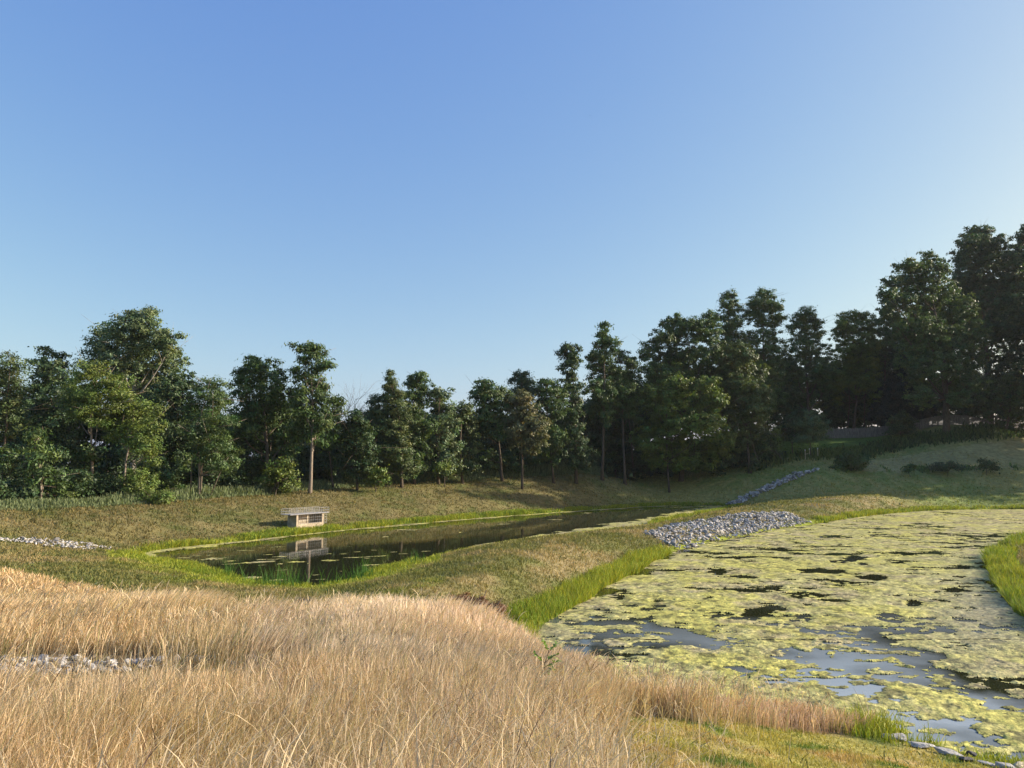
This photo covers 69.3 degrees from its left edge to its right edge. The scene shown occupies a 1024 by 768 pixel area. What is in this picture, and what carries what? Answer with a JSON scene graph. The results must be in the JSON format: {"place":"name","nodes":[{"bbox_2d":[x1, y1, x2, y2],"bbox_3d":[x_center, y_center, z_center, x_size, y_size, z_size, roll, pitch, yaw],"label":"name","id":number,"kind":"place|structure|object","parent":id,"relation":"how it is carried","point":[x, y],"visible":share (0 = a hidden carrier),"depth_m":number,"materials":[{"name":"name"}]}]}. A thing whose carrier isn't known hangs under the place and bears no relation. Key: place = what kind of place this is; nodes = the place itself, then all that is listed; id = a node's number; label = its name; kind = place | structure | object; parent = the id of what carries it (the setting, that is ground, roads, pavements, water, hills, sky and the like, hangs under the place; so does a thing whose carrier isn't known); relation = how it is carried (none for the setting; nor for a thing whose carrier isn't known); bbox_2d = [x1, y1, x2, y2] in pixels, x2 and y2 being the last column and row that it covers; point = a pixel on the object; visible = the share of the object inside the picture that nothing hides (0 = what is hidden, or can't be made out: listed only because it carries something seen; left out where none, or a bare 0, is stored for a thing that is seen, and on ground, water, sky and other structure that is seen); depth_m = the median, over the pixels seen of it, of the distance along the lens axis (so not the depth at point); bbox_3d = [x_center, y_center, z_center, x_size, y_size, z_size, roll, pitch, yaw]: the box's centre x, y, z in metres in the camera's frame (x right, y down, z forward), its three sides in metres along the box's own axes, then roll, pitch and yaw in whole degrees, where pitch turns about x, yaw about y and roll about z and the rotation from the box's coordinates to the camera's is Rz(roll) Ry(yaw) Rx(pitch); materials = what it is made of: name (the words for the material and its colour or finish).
{"place":"outdoors","nodes":[
{"label":"outdoors","id":0,"kind":"place"},
{"bbox_2d":[152,505,716,584],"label":"water","id":1,"kind":"structure","parent":0,"point":[427,539],"depth_m":55.47,"materials":[{"name":"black liquid"}]},
{"bbox_2d":[145,505,727,580],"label":"algae","id":2,"kind":"object","parent":1,"relation":"on","point":[624,524],"visible":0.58,"depth_m":66.95,"materials":[{"name":"green plant"}]},
{"bbox_2d":[0,424,1023,767],"bbox_3d":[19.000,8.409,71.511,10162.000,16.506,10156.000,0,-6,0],"label":"ground","id":3,"kind":"structure","parent":0,"point":[1006,452],"depth_m":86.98,"materials":[{"name":"green plant"}]},
{"bbox_2d":[0,392,46,479],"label":"background tree","id":4,"kind":"object","parent":3,"relation":"on","point":[1,443],"visible":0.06,"depth_m":82.47,"materials":[{"name":"green plant"}]},
{"bbox_2d":[0,349,49,479],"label":"locust tree","id":5,"kind":"object","parent":3,"relation":"on","point":[9,399],"visible":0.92,"depth_m":63.96,"materials":[{"name":"green plant"}]},
{"bbox_2d":[7,426,75,499],"bbox_3d":[-37.837,6.909,59.569,4.871,7.120,4.312,-6,-8,44],"label":"sapling","id":6,"kind":"object","parent":3,"relation":"on","point":[39,455],"visible":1,"depth_m":59.31,"materials":[{"name":"green plant"}]},
{"bbox_2d":[6,345,103,470],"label":"shade tree","id":7,"kind":"object","parent":3,"relation":"on","point":[46,370],"visible":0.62,"depth_m":76.98,"materials":[{"name":"green plant"}]},
{"bbox_2d":[20,411,89,474],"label":"background tree","id":8,"kind":"object","parent":3,"relation":"on","point":[78,443],"visible":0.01,"depth_m":89.36,"materials":[{"name":"green plant"}]},
{"bbox_2d":[52,382,99,463],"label":"background tree","id":9,"kind":"object","parent":3,"relation":"on","point":[84,431],"visible":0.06,"depth_m":92.19,"materials":[{"name":"green plant"}]},
{"bbox_2d":[37,348,145,497],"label":"locust tree","id":10,"kind":"object","parent":3,"relation":"on","point":[81,407],"visible":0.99,"depth_m":65.63,"materials":[{"name":"green plant"}]},
{"bbox_2d":[62,406,129,474],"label":"background tree","id":11,"kind":"object","parent":3,"relation":"on","point":[100,440],"visible":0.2,"depth_m":92.42,"materials":[{"name":"green plant"}]},
{"bbox_2d":[92,387,174,496],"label":"locust tree","id":12,"kind":"object","parent":3,"relation":"on","point":[143,432],"visible":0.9,"depth_m":66.29,"materials":[{"name":"green plant"}]},
{"bbox_2d":[73,304,196,471],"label":"sycamore tree","id":13,"kind":"object","parent":3,"relation":"on","point":[137,350],"visible":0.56,"depth_m":82.65,"materials":[{"name":"green plant"}]},
{"bbox_2d":[108,464,178,504],"bbox_3d":[-32.038,9.063,65.135,6.081,4.028,3.896,0,-6,0],"label":"shrub","id":14,"kind":"object","parent":3,"relation":"on","point":[135,483],"visible":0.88,"depth_m":64.33,"materials":[{"name":"green plant"}]},
{"bbox_2d":[109,369,207,476],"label":"shade tree","id":15,"kind":"object","parent":3,"relation":"on","point":[173,389],"visible":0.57,"depth_m":75.69,"materials":[{"name":"green plant"}]},
{"bbox_2d":[178,375,245,496],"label":"locust tree","id":16,"kind":"object","parent":3,"relation":"on","point":[215,393],"visible":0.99,"depth_m":70.29,"materials":[{"name":"green plant"}]},
{"bbox_2d":[216,415,253,462],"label":"background tree","id":17,"kind":"object","parent":3,"relation":"on","point":[247,454],"visible":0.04,"depth_m":88.91,"materials":[{"name":"green plant"}]},
{"bbox_2d":[218,354,305,484],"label":"walnut tree","id":18,"kind":"object","parent":3,"relation":"on","point":[251,373],"visible":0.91,"depth_m":79.58,"materials":[{"name":"green plant"}]},
{"bbox_2d":[240,408,309,462],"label":"background tree","id":19,"kind":"object","parent":3,"relation":"on","point":[273,433],"visible":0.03,"depth_m":93.30,"materials":[{"name":"green plant"}]},
{"bbox_2d":[255,456,302,494],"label":"shrub","id":20,"kind":"object","parent":3,"relation":"on","point":[281,480],"visible":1,"depth_m":76.58,"materials":[{"name":"green plant"}]},
{"bbox_2d":[249,410,338,480],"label":"background tree","id":21,"kind":"object","parent":3,"relation":"on","point":[315,453],"visible":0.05,"depth_m":93.22,"materials":[{"name":"green plant"}]},
{"bbox_2d":[0,461,607,510],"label":"bank weeds","id":22,"kind":"object","parent":3,"relation":"on","point":[185,494],"visible":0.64,"depth_m":74.52,"materials":[{"name":"green plant"}]},
{"bbox_2d":[280,506,328,527],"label":"outlet structure","id":23,"kind":"object","parent":3,"relation":"on","point":[308,519],"visible":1,"depth_m":65.18,"materials":[{"name":"concrete"}]},
{"bbox_2d":[279,340,342,493],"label":"walnut tree","id":24,"kind":"object","parent":3,"relation":"on","point":[298,398],"visible":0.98,"depth_m":78.92,"materials":[{"name":"green plant"}]},
{"bbox_2d":[316,392,348,488],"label":"slender tree","id":25,"kind":"object","parent":3,"relation":"on","point":[337,409],"visible":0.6,"depth_m":83.48,"materials":[{"name":"green plant"}]},
{"bbox_2d":[330,374,383,468],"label":"dead tree","id":26,"kind":"object","parent":3,"relation":"on","point":[362,406],"visible":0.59,"depth_m":90.24,"materials":[{"name":"plant"}]},
{"bbox_2d":[332,408,392,489],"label":"slender tree","id":27,"kind":"object","parent":3,"relation":"on","point":[357,447],"visible":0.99,"depth_m":82.83,"materials":[{"name":"green plant"}]},
{"bbox_2d":[359,395,391,472],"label":"cedar tree","id":28,"kind":"object","parent":3,"relation":"on","point":[372,404],"visible":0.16,"depth_m":91.76,"materials":[{"name":"green plant"}]},
{"bbox_2d":[359,464,393,491],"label":"shrub","id":29,"kind":"object","parent":3,"relation":"on","point":[379,477],"visible":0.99,"depth_m":82.47,"materials":[{"name":"green plant"}]},
{"bbox_2d":[365,368,420,487],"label":"cedar tree","id":30,"kind":"object","parent":3,"relation":"on","point":[391,405],"visible":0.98,"depth_m":87.50,"materials":[{"name":"green plant"}]},
{"bbox_2d":[0,468,819,674],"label":"riprap","id":31,"kind":"object","parent":3,"relation":"on","point":[759,524],"visible":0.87,"depth_m":62.65,"materials":[{"name":"stone"}]},
{"bbox_2d":[396,370,442,483],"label":"walnut tree","id":32,"kind":"object","parent":3,"relation":"on","point":[413,383],"visible":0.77,"depth_m":90.59,"materials":[{"name":"green plant"}]},
{"bbox_2d":[0,566,881,767],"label":"tall grass","id":33,"kind":"structure","parent":3,"relation":"on","point":[233,641],"depth_m":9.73,"materials":[{"name":"plant"}]},
{"bbox_2d":[413,386,468,484],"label":"shade tree","id":34,"kind":"object","parent":3,"relation":"on","point":[440,415],"visible":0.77,"depth_m":91.92,"materials":[{"name":"green plant"}]},
{"bbox_2d":[427,455,458,485],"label":"shrub","id":35,"kind":"object","parent":3,"relation":"on","point":[439,467],"visible":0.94,"depth_m":90.69,"materials":[{"name":"green plant"}]},
{"bbox_2d":[447,592,472,604],"bbox_3d":[-1.708,7.759,25.817,1.223,1.116,1.067,0,-6,0],"label":"dock weed","id":36,"kind":"object","parent":3,"relation":"on","point":[466,595],"visible":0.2,"depth_m":25.80,"materials":[{"name":"brown plant"}]},
{"bbox_2d":[441,399,485,483],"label":"shade tree","id":37,"kind":"object","parent":3,"relation":"on","point":[466,413],"visible":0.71,"depth_m":95.30,"materials":[{"name":"green plant"}]},
{"bbox_2d":[0,477,942,767],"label":"broadleaf weeds","id":38,"kind":"object","parent":3,"relation":"on","point":[350,581],"visible":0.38,"depth_m":35.06,"materials":[{"name":"green plant"}]},
{"bbox_2d":[463,590,502,609],"bbox_3d":[-1.004,7.877,25.746,1.412,1.347,1.086,0,-6,0],"label":"dock weed","id":39,"kind":"object","parent":3,"relation":"on","point":[481,598],"visible":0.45,"depth_m":25.60,"materials":[{"name":"brown plant"}]},
{"bbox_2d":[467,377,515,480],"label":"walnut tree","id":40,"kind":"object","parent":3,"relation":"on","point":[484,393],"visible":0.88,"depth_m":99.17,"materials":[{"name":"green plant"}]},
{"bbox_2d":[468,413,525,464],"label":"background tree","id":41,"kind":"object","parent":3,"relation":"on","point":[492,444],"visible":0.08,"depth_m":108.09,"materials":[{"name":"green plant"}]},
{"bbox_2d":[486,599,507,618],"bbox_3d":[-0.495,8.127,25.891,1.010,1.239,0.954,0,-6,0],"label":"dock weed","id":42,"kind":"object","parent":3,"relation":"on","point":[503,607],"visible":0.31,"depth_m":25.84,"materials":[{"name":"brown plant"}]},
{"bbox_2d":[488,450,528,472],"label":"shrub","id":43,"kind":"object","parent":3,"relation":"on","point":[507,466],"visible":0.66,"depth_m":102.93,"materials":[{"name":"green plant"}]},
{"bbox_2d":[0,373,1023,500],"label":"undergrowth","id":44,"kind":"object","parent":3,"relation":"on","point":[82,481],"visible":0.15,"depth_m":76.79,"materials":[{"name":"green plant"}]},
{"bbox_2d":[503,369,541,474],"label":"feathery tree","id":45,"kind":"object","parent":3,"relation":"on","point":[520,379],"visible":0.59,"depth_m":105.47,"materials":[{"name":"green plant"}]},
{"bbox_2d":[498,388,553,488],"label":"ash tree","id":46,"kind":"object","parent":3,"relation":"on","point":[520,400],"visible":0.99,"depth_m":97.11,"materials":[{"name":"green plant"}]},
{"bbox_2d":[530,639,560,674],"bbox_3d":[0.432,4.820,12.194,0.764,1.219,0.367,0,-6,0],"label":"locust shoot","id":47,"kind":"object","parent":3,"relation":"on","point":[548,657],"visible":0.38,"depth_m":12.21,"materials":[{"name":"green plant"}]},
{"bbox_2d":[526,377,579,482],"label":"walnut tree","id":48,"kind":"object","parent":3,"relation":"on","point":[555,395],"visible":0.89,"depth_m":102.92,"materials":[{"name":"green plant"}]},
{"bbox_2d":[545,416,574,464],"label":"background tree","id":49,"kind":"object","parent":3,"relation":"on","point":[563,458],"visible":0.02,"depth_m":115.36,"materials":[{"name":"green plant"}]},
{"bbox_2d":[118,501,1023,765],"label":"shore grass","id":50,"kind":"structure","parent":3,"relation":"on","point":[1006,577],"depth_m":39.55,"materials":[{"name":"green plant"}]},
{"bbox_2d":[553,341,600,483],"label":"ivy clad tree","id":51,"kind":"object","parent":3,"relation":"on","point":[580,457],"visible":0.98,"depth_m":105.16,"materials":[{"name":"green plant"}]},
{"bbox_2d":[558,399,616,476],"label":"background tree","id":52,"kind":"object","parent":3,"relation":"on","point":[609,469],"visible":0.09,"depth_m":116.51,"materials":[{"name":"green plant"}]},
{"bbox_2d":[552,396,631,472],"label":"background tree","id":53,"kind":"object","parent":3,"relation":"on","point":[594,421],"visible":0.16,"depth_m":117.50,"materials":[{"name":"green plant"}]},
{"bbox_2d":[579,320,623,480],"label":"locust tree","id":54,"kind":"object","parent":3,"relation":"on","point":[604,342],"visible":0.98,"depth_m":110.11,"materials":[{"name":"green plant"}]},
{"bbox_2d":[583,386,648,471],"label":"background tree","id":55,"kind":"object","parent":3,"relation":"on","point":[616,415],"visible":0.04,"depth_m":122.07,"materials":[{"name":"green plant"}]},
{"bbox_2d":[597,398,649,477],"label":"background tree","id":56,"kind":"object","parent":3,"relation":"on","point":[617,424],"visible":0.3,"depth_m":121.22,"materials":[{"name":"green plant"}]},
{"bbox_2d":[603,348,645,484],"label":"locust tree","id":57,"kind":"object","parent":3,"relation":"on","point":[627,393],"visible":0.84,"depth_m":111.75,"materials":[{"name":"green plant"}]},
{"bbox_2d":[597,370,665,476],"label":"background tree","id":58,"kind":"object","parent":3,"relation":"on","point":[635,426],"visible":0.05,"depth_m":123.11,"materials":[{"name":"green plant"}]},
{"bbox_2d":[635,379,691,441],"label":"background tree","id":59,"kind":"object","parent":3,"relation":"on","point":[641,381],"visible":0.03,"depth_m":126.76,"materials":[{"name":"green plant"}]},
{"bbox_2d":[657,347,698,435],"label":"background tree","id":60,"kind":"object","parent":3,"relation":"on","point":[676,386],"visible":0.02,"depth_m":127.77,"materials":[{"name":"green plant"}]},
{"bbox_2d":[626,369,739,492],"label":"young tree","id":61,"kind":"object","parent":3,"relation":"on","point":[680,450],"visible":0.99,"depth_m":111.27,"materials":[{"name":"green plant"}]},
{"bbox_2d":[635,306,735,481],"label":"walnut tree","id":62,"kind":"object","parent":3,"relation":"on","point":[677,329],"visible":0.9,"depth_m":116.93,"materials":[{"name":"green plant"}]},
{"bbox_2d":[681,365,738,434],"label":"background tree","id":63,"kind":"object","parent":3,"relation":"on","point":[701,418],"visible":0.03,"depth_m":128.18,"materials":[{"name":"green plant"}]},
{"bbox_2d":[711,285,760,465],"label":"locust tree","id":64,"kind":"object","parent":3,"relation":"on","point":[729,305],"visible":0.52,"depth_m":122.99,"materials":[{"name":"green plant"}]},
{"bbox_2d":[712,339,781,473],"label":"cedar tree","id":65,"kind":"object","parent":3,"relation":"on","point":[751,398],"visible":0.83,"depth_m":116.07,"materials":[{"name":"green plant"}]},
{"bbox_2d":[734,362,791,412],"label":"background tree","id":66,"kind":"object","parent":3,"relation":"on","point":[782,391],"visible":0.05,"depth_m":132.08,"materials":[{"name":"green plant"}]},
{"bbox_2d":[734,287,792,429],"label":"locust tree","id":67,"kind":"object","parent":3,"relation":"on","point":[759,308],"visible":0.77,"depth_m":125.01,"materials":[{"name":"green plant"}]},
{"bbox_2d":[769,425,787,450],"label":"sapling","id":68,"kind":"object","parent":3,"relation":"on","point":[776,430],"visible":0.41,"depth_m":121.20,"materials":[{"name":"green plant"}]},
{"bbox_2d":[754,352,808,428],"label":"background tree","id":69,"kind":"object","parent":3,"relation":"on","point":[790,406],"visible":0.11,"depth_m":133.06,"materials":[{"name":"green plant"}]},
{"bbox_2d":[768,411,802,452],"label":"sapling","id":70,"kind":"object","parent":3,"relation":"on","point":[789,432],"visible":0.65,"depth_m":123.89,"materials":[{"name":"green plant"}]},
{"bbox_2d":[759,358,817,428],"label":"background tree","id":71,"kind":"object","parent":3,"relation":"on","point":[800,410],"visible":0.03,"depth_m":137.00,"materials":[{"name":"green plant"}]},
{"bbox_2d":[774,305,838,426],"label":"locust tree","id":72,"kind":"object","parent":3,"relation":"on","point":[806,337],"visible":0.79,"depth_m":135.66,"materials":[{"name":"green plant"}]},
{"bbox_2d":[784,410,834,454],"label":"sapling","id":73,"kind":"object","parent":3,"relation":"on","point":[810,429],"visible":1,"depth_m":120.34,"materials":[{"name":"green plant"}]},
{"bbox_2d":[799,356,863,429],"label":"background tree","id":74,"kind":"object","parent":3,"relation":"on","point":[838,411],"visible":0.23,"depth_m":141.95,"materials":[{"name":"green plant"}]},
{"bbox_2d":[827,449,874,471],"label":"shrub","id":75,"kind":"object","parent":3,"relation":"on","point":[850,460],"visible":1,"depth_m":111.62,"materials":[{"name":"green plant"}]},
{"bbox_2d":[825,305,888,429],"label":"locust tree","id":76,"kind":"object","parent":3,"relation":"on","point":[851,362],"visible":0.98,"depth_m":139.03,"materials":[{"name":"green plant"}]},
{"bbox_2d":[838,342,892,410],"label":"background tree","id":77,"kind":"object","parent":3,"relation":"on","point":[889,364],"visible":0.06,"depth_m":144.23,"materials":[{"name":"green plant"}]},
{"bbox_2d":[866,315,897,428],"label":"locust tree","id":78,"kind":"object","parent":3,"relation":"on","point":[883,335],"visible":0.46,"depth_m":143.27,"materials":[{"name":"green plant"}]},
{"bbox_2d":[753,420,1023,473],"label":"hillside weeds","id":79,"kind":"object","parent":3,"relation":"on","point":[968,431],"visible":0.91,"depth_m":124.01,"materials":[{"name":"green plant"}]},
{"bbox_2d":[881,733,906,741],"bbox_3d":[8.101,7.479,15.706,0.519,0.127,0.332,6,-4,-5],"label":"rock","id":80,"kind":"object","parent":3,"relation":"on","point":[902,736],"visible":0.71,"depth_m":15.65,"materials":[{"name":"grey stone"}]},
{"bbox_2d":[770,415,1023,437],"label":"picket fence","id":81,"kind":"object","parent":3,"relation":"on","point":[867,432],"visible":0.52,"depth_m":133.46,"materials":[{"name":"wood"}]},
{"bbox_2d":[865,354,937,428],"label":"spruce tree","id":82,"kind":"object","parent":3,"relation":"on","point":[893,402],"visible":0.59,"depth_m":136.03,"materials":[{"name":"green plant"}]},
{"bbox_2d":[882,410,920,437],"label":"shrub","id":83,"kind":"object","parent":3,"relation":"on","point":[903,423],"visible":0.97,"depth_m":129.81,"materials":[{"name":"green plant"}]},
{"bbox_2d":[900,463,917,476],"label":"shrub","id":84,"kind":"object","parent":3,"relation":"on","point":[908,468],"visible":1,"depth_m":109.78,"materials":[{"name":"green plant"}]},
{"bbox_2d":[868,317,951,376],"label":"background tree","id":85,"kind":"object","parent":3,"relation":"on","point":[898,342],"visible":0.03,"depth_m":146.47,"materials":[{"name":"green plant"}]},
{"bbox_2d":[907,741,935,747],"bbox_3d":[8.413,7.391,15.162,0.548,0.090,0.229,0,-6,3],"label":"rock","id":86,"kind":"object","parent":3,"relation":"on","point":[921,744],"visible":0.95,"depth_m":15.14,"materials":[{"name":"grey stone"}]},
{"bbox_2d":[873,248,1001,431],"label":"maple tree","id":87,"kind":"object","parent":3,"relation":"on","point":[923,365],"visible":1,"depth_m":126.53,"materials":[{"name":"green plant"}]},
{"bbox_2d":[911,303,969,424],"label":"background tree","id":88,"kind":"object","parent":3,"relation":"on","point":[937,312],"visible":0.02,"depth_m":150.44,"materials":[{"name":"green plant"}]},
{"bbox_2d":[924,460,965,472],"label":"shrub","id":89,"kind":"object","parent":3,"relation":"on","point":[942,466],"visible":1,"depth_m":109.91,"materials":[{"name":"green plant"}]},
{"bbox_2d":[934,747,962,757],"bbox_3d":[8.712,7.360,14.784,0.528,0.101,0.242,2,0,40],"label":"rock","id":90,"kind":"object","parent":3,"relation":"on","point":[946,751],"visible":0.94,"depth_m":14.75,"materials":[{"name":"grey stone"}]},
{"bbox_2d":[938,280,992,423],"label":"background tree","id":91,"kind":"object","parent":3,"relation":"on","point":[959,300],"visible":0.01,"depth_m":153.00,"materials":[{"name":"green plant"}]},
{"bbox_2d":[946,221,1023,423],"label":"poplar tree","id":92,"kind":"object","parent":3,"relation":"on","point":[973,243],"visible":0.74,"depth_m":143.82,"materials":[{"name":"green plant"}]},
{"bbox_2d":[976,458,1001,474],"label":"shrub","id":93,"kind":"object","parent":3,"relation":"on","point":[989,464],"visible":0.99,"depth_m":110.17,"materials":[{"name":"green plant"}]},
{"bbox_2d":[967,373,1023,432],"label":"bushy tree","id":94,"kind":"object","parent":3,"relation":"on","point":[1007,394],"visible":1,"depth_m":129.85,"materials":[{"name":"green plant"}]},
{"bbox_2d":[995,762,1015,767],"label":"rock","id":95,"kind":"object","parent":3,"relation":"on","point":[1001,764],"visible":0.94,"depth_m":14.02,"materials":[{"name":"grey stone"}]},
{"bbox_2d":[992,224,1023,390],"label":"poplar tree","id":96,"kind":"object","parent":3,"relation":"on","point":[1016,257],"visible":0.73,"depth_m":140.93,"materials":[{"name":"green plant"}]},
{"bbox_2d":[0,0,1023,462],"label":"sky","id":97,"kind":"structure","parent":0,"point":[433,187],"materials":[{"name":"blue"}]},
{"bbox_2d":[542,512,1023,761],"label":"water","id":98,"kind":"structure","parent":0,"point":[823,660],"depth_m":24.89,"materials":[{"name":"liquid"}]},
{"bbox_2d":[536,509,1023,755],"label":"algae","id":99,"kind":"object","parent":98,"relation":"on","point":[981,658],"visible":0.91,"depth_m":29.72,"materials":[{"name":"green plant"}]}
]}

